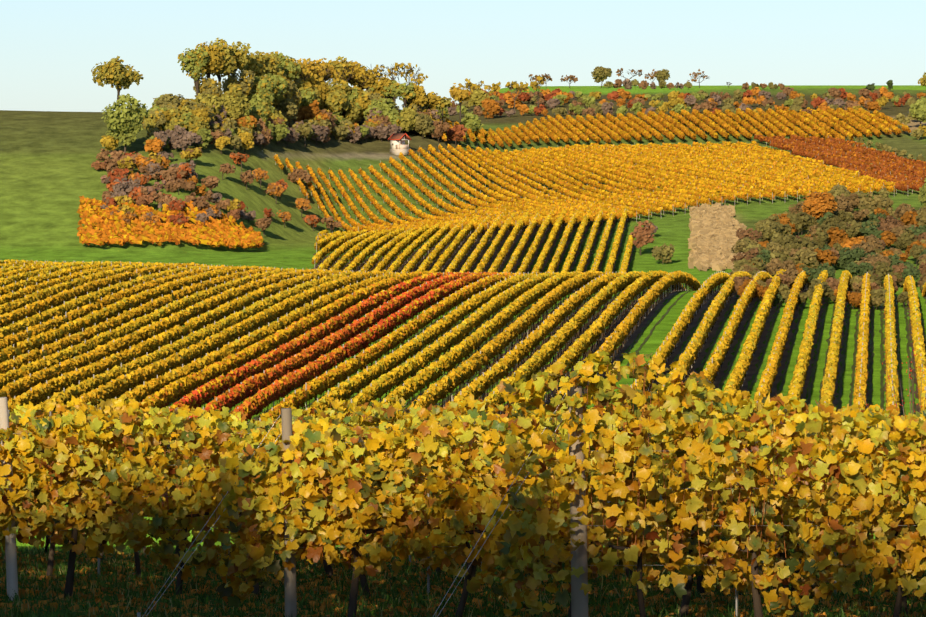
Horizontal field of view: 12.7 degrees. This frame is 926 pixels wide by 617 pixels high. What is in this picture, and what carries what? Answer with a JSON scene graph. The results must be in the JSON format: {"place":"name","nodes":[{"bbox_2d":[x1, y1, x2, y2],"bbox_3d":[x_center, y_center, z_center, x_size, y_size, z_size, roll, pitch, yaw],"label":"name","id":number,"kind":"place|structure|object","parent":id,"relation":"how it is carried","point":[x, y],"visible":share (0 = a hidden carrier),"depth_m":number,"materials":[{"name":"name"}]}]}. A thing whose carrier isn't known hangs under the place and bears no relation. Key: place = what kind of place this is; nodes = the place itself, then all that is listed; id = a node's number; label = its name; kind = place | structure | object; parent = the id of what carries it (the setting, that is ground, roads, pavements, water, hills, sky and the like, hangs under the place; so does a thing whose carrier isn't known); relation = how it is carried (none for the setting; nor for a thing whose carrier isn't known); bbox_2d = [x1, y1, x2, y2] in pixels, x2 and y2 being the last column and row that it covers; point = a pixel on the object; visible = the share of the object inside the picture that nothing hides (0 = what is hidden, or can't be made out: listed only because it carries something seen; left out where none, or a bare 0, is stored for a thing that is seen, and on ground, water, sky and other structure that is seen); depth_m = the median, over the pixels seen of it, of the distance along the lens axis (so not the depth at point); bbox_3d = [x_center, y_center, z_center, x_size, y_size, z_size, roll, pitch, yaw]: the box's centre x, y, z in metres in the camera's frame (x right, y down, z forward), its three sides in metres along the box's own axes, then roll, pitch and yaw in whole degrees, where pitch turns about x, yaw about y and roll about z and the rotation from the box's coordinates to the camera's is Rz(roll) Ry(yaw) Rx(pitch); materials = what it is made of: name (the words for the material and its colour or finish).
{"place":"outdoors","nodes":[
{"label":"outdoors","id":0,"kind":"place"},
{"bbox_2d":[0,85,925,616],"bbox_3d":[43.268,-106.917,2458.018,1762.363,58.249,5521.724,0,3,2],"label":"terrain","id":1,"kind":"structure","parent":0,"point":[50,175],"depth_m":669.12,"materials":[{"name":"green plant"}]},
{"bbox_2d":[77,195,264,247],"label":"grapevines","id":2,"kind":"object","parent":1,"relation":"on","point":[236,239],"depth_m":626.48,"materials":[{"name":"orange plant"}]},
{"bbox_2d":[388,133,411,154],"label":"hut","id":3,"kind":"object","parent":1,"relation":"on","point":[397,144],"visible":1,"depth_m":757.96,"materials":[{"name":"white paint"}]},
{"bbox_2d":[0,551,925,616],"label":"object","id":4,"kind":"object","parent":1,"relation":"on","point":[400,608],"visible":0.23,"depth_m":46.06,"materials":[{"name":"yellow plant"}]},
{"bbox_2d":[313,217,634,272],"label":"field soil strips","id":5,"kind":"object","parent":1,"relation":"on","point":[483,252],"visible":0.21,"depth_m":619.45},
{"bbox_2d":[316,205,628,272],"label":"vineyard posts","id":6,"kind":"object","parent":5,"relation":"on","point":[462,248],"visible":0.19,"depth_m":611.39,"materials":[{"name":"brown wood"}]},
{"bbox_2d":[311,205,633,290],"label":"grapevines","id":7,"kind":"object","parent":6,"relation":"attached to","point":[373,240],"depth_m":614.78,"materials":[{"name":"yellow plant"}]},
{"bbox_2d":[25,290,925,467],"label":"field soil strips","id":8,"kind":"object","parent":1,"relation":"on","point":[752,369],"visible":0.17,"depth_m":314.30,"materials":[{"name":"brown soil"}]},
{"bbox_2d":[3,260,925,420],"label":"vineyard posts","id":9,"kind":"object","parent":8,"relation":"on","point":[805,287],"visible":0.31,"depth_m":314.59,"materials":[{"name":"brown wood"}]},
{"bbox_2d":[0,259,925,442],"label":"grapevines","id":10,"kind":"object","parent":9,"relation":"attached to","point":[299,321],"depth_m":307.51,"materials":[{"name":"yellow plant"}]},
{"bbox_2d":[91,38,925,309],"bbox_3d":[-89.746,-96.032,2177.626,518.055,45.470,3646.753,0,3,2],"label":"trees","id":11,"kind":"object","parent":1,"relation":"on","point":[281,86],"depth_m":699.34,"materials":[{"name":"green plant"}]},
{"bbox_2d":[275,142,896,231],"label":"vineyard posts","id":12,"kind":"object","parent":1,"relation":"on","point":[578,180],"visible":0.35,"depth_m":720.29,"materials":[{"name":"wood"}]},
{"bbox_2d":[273,140,895,232],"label":"grapevines","id":13,"kind":"object","parent":12,"relation":"on","point":[641,178],"depth_m":729.49,"materials":[{"name":"yellow plant"}]},
{"bbox_2d":[441,107,910,146],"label":"grapevines","id":14,"kind":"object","parent":1,"relation":"on","point":[554,133],"depth_m":859.99,"materials":[{"name":"plant"}]},
{"bbox_2d":[688,202,749,270],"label":"dry reeds","id":15,"kind":"object","parent":1,"relation":"on","point":[713,238],"depth_m":638.11,"materials":[{"name":"beige plant"}]},
{"bbox_2d":[754,134,925,193],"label":"grapevines","id":16,"kind":"object","parent":1,"relation":"on","point":[858,162],"depth_m":773.76,"materials":[{"name":"plant"}]},
{"bbox_2d":[766,136,925,193],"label":"vineyard posts","id":17,"kind":"object","parent":1,"relation":"on","point":[864,157],"visible":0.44,"depth_m":776.12,"materials":[{"name":"wood"}]},
{"bbox_2d":[848,350,925,416],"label":"vine trunks","id":18,"kind":"object","parent":1,"relation":"on","point":[909,395],"visible":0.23,"depth_m":58.34,"materials":[{"name":"brown wood"}]},
{"bbox_2d":[0,542,925,616],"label":"grass","id":19,"kind":"structure","parent":0,"point":[394,593],"depth_m":46.03,"materials":[{"name":"green plant"}]},
{"bbox_2d":[8,393,917,616],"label":"vineyard posts","id":20,"kind":"object","parent":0,"point":[428,584],"visible":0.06,"depth_m":42.48,"materials":[{"name":"grey wood"}]},
{"bbox_2d":[0,350,925,616],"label":"vine","id":21,"kind":"object","parent":20,"relation":"attached to","point":[880,444],"depth_m":42.30,"materials":[{"name":"yellow plant"}]},
{"bbox_2d":[0,0,925,111],"label":"sky","id":22,"kind":"structure","parent":0,"point":[49,49],"materials":[{"name":"blue"}]}
]}

